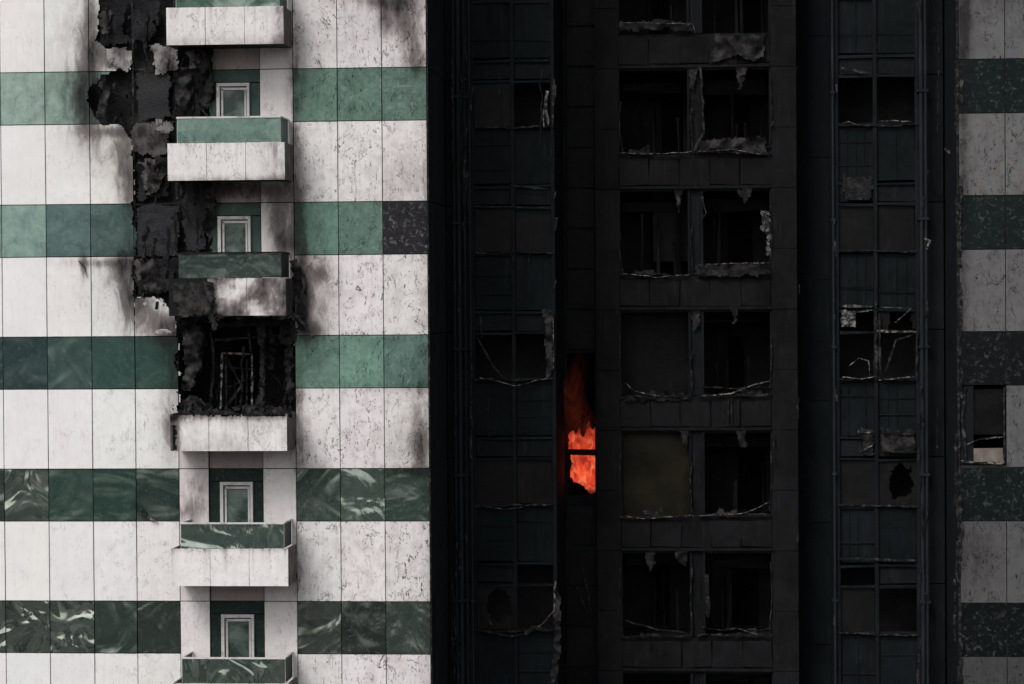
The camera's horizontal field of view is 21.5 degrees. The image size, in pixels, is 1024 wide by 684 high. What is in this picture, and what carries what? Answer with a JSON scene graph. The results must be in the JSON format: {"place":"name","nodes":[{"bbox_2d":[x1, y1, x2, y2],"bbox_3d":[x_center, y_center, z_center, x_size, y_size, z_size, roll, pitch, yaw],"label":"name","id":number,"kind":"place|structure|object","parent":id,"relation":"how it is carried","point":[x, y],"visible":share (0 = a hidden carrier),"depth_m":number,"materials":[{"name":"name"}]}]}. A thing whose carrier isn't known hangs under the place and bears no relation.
{"place":"outdoors","nodes":[
{"label":"outdoors","id":0,"kind":"place"},
{"bbox_2d":[41,0,294,417],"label":"charred wall","id":1,"kind":"structure","parent":0,"point":[122,102],"depth_m":60.87,"materials":[{"name":"black concrete"}]},
{"bbox_2d":[216,6,254,683],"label":"balcony door frames","id":2,"kind":"structure","parent":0,"point":[250,488],"depth_m":60.53,"materials":[{"name":"white metal"}]},
{"bbox_2d":[220,6,251,683],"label":"balcony door glass","id":3,"kind":"object","parent":2,"relation":"in","point":[237,499],"visible":0.36,"depth_m":60.62,"materials":[{"name":"grey glass"}]},
{"bbox_2d":[427,0,448,683],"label":"recess reveal","id":4,"kind":"object","parent":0,"point":[438,351],"visible":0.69,"depth_m":62.29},
{"label":"ground","id":5,"kind":"structure","parent":0,"visible":0},
{"bbox_2d":[0,0,1023,683],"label":"wall backing","id":6,"kind":"object","parent":5,"relation":"on","point":[384,468],"depth_m":60.38,"materials":[{"name":"grey concrete"}]},
{"bbox_2d":[95,0,305,417],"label":"charred debris","id":7,"kind":"object","parent":6,"relation":"on","point":[199,323],"visible":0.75,"depth_m":60.59,"materials":[{"name":"black"}]},
{"bbox_2d":[97,0,204,296],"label":"hanging char panels","id":8,"kind":"object","parent":7,"relation":"attached to","point":[115,34],"visible":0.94,"depth_m":60.63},
{"bbox_2d":[135,72,206,256],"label":"blistered panels","id":9,"kind":"object","parent":7,"relation":"attached to","point":[153,102],"visible":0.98,"depth_m":60.63,"materials":[{"name":"grey metal"}]},
{"bbox_2d":[174,317,296,417],"bbox_3d":[-6.111,0.712,61.518,2.868,2.758,1.800,0,1,5],"label":"burnt room","id":10,"kind":"object","parent":7,"relation":"attached to","point":[202,384],"visible":0.27,"depth_m":62.31,"materials":[{"name":"black"}]},
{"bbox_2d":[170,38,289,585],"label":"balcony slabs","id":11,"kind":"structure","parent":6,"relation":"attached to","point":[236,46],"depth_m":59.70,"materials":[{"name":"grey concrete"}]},
{"bbox_2d":[210,48,263,600],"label":"bay lintel panels","id":12,"kind":"object","parent":6,"relation":"attached to","point":[246,58],"visible":0.81,"depth_m":60.53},
{"bbox_2d":[0,0,1023,683],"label":"green glass panels","id":13,"kind":"object","parent":6,"relation":"attached to","point":[988,222],"visible":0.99,"depth_m":60.35,"materials":[{"name":"green glass"}]},
{"bbox_2d":[176,0,292,683],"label":"balcony rails","id":14,"kind":"object","parent":13,"relation":"attached to","point":[190,652],"visible":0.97,"depth_m":59.48,"materials":[{"name":"green marble"},{"name":"white marble"}]},
{"bbox_2d":[0,0,1023,683],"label":"white cladding tiles","id":15,"kind":"object","parent":6,"relation":"attached to","point":[362,296],"visible":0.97,"depth_m":60.36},
{"bbox_2d":[426,0,960,683],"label":"corner trim","id":16,"kind":"structure","parent":15,"relation":"attached to","point":[958,310],"depth_m":59.30,"materials":[{"name":"metal"}]},
{"bbox_2d":[974,448,1004,462],"bbox_3d":[10.426,2.497,59.264,0.856,0.331,0.069,0,1,5],"label":"blind board","id":17,"kind":"object","parent":6,"relation":"attached to","point":[987,454],"visible":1,"depth_m":59.23,"materials":[{"name":"beige wood"}]},
{"bbox_2d":[461,0,940,683],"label":"burnt interior","id":18,"kind":"object","parent":5,"relation":"on","point":[895,100],"visible":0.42,"depth_m":69.02,"materials":[{"name":"black"}]},
{"bbox_2d":[444,0,973,683],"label":"recess walls","id":19,"kind":"structure","parent":5,"relation":"on","point":[942,332],"depth_m":63.91,"materials":[{"name":"black concrete"}]},
{"bbox_2d":[78,0,1005,683],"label":"ashen frame edges","id":20,"kind":"object","parent":19,"relation":"attached to","point":[876,358],"visible":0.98,"depth_m":63.20,"materials":[{"name":"metal"}]},
{"bbox_2d":[96,18,915,683],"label":"crumpled sheets","id":21,"kind":"object","parent":20,"relation":"attached to","point":[190,298],"visible":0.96,"depth_m":60.81,"materials":[{"name":"black metal"}]},
{"bbox_2d":[139,22,1004,634],"bbox_3d":[1.468,-0.251,63.276,19.310,15.184,7.219,0,1,5],"label":"bare metal debris","id":22,"kind":"object","parent":19,"relation":"attached to","point":[847,318],"visible":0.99,"depth_m":63.26,"materials":[{"name":"grey metal"}]},
{"bbox_2d":[568,390,594,493],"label":"fire","id":23,"kind":"object","parent":19,"relation":"on","point":[582,470],"visible":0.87,"depth_m":67.68,"materials":[{"name":"orange"}]},
{"bbox_2d":[232,0,1004,683],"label":"deep interior","id":24,"kind":"object","parent":19,"relation":"attached to","point":[582,390],"visible":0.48,"depth_m":69.08,"materials":[{"name":"black"}]},
{"bbox_2d":[451,0,930,683],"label":"drain pipes","id":25,"kind":"object","parent":19,"relation":"attached to","point":[923,346],"visible":1,"depth_m":63.63,"materials":[{"name":"black metal"}]},
{"bbox_2d":[473,0,916,683],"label":"spandrel cassettes","id":26,"kind":"object","parent":19,"relation":"attached to","point":[535,524],"visible":0.93,"depth_m":64.05,"materials":[{"name":"black metal"}]},
{"bbox_2d":[621,0,770,683],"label":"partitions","id":27,"kind":"object","parent":19,"relation":"attached to","point":[654,351],"visible":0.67,"depth_m":67.88,"materials":[{"name":"black concrete"}]},
{"bbox_2d":[594,0,798,683],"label":"concrete frame","id":28,"kind":"object","parent":19,"relation":"attached to","point":[775,292],"visible":1,"depth_m":66.67,"materials":[{"name":"black concrete"}]},
{"bbox_2d":[622,433,691,516],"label":"smoky window pane","id":29,"kind":"object","parent":28,"relation":"attached to","point":[655,471],"visible":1,"depth_m":66.95,"materials":[{"name":"green glass"}]},
{"bbox_2d":[474,0,1002,683],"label":"sooted panes","id":30,"kind":"object","parent":19,"relation":"attached to","point":[896,230],"visible":1,"depth_m":64.12,"materials":[{"name":"black glass"}]}
]}

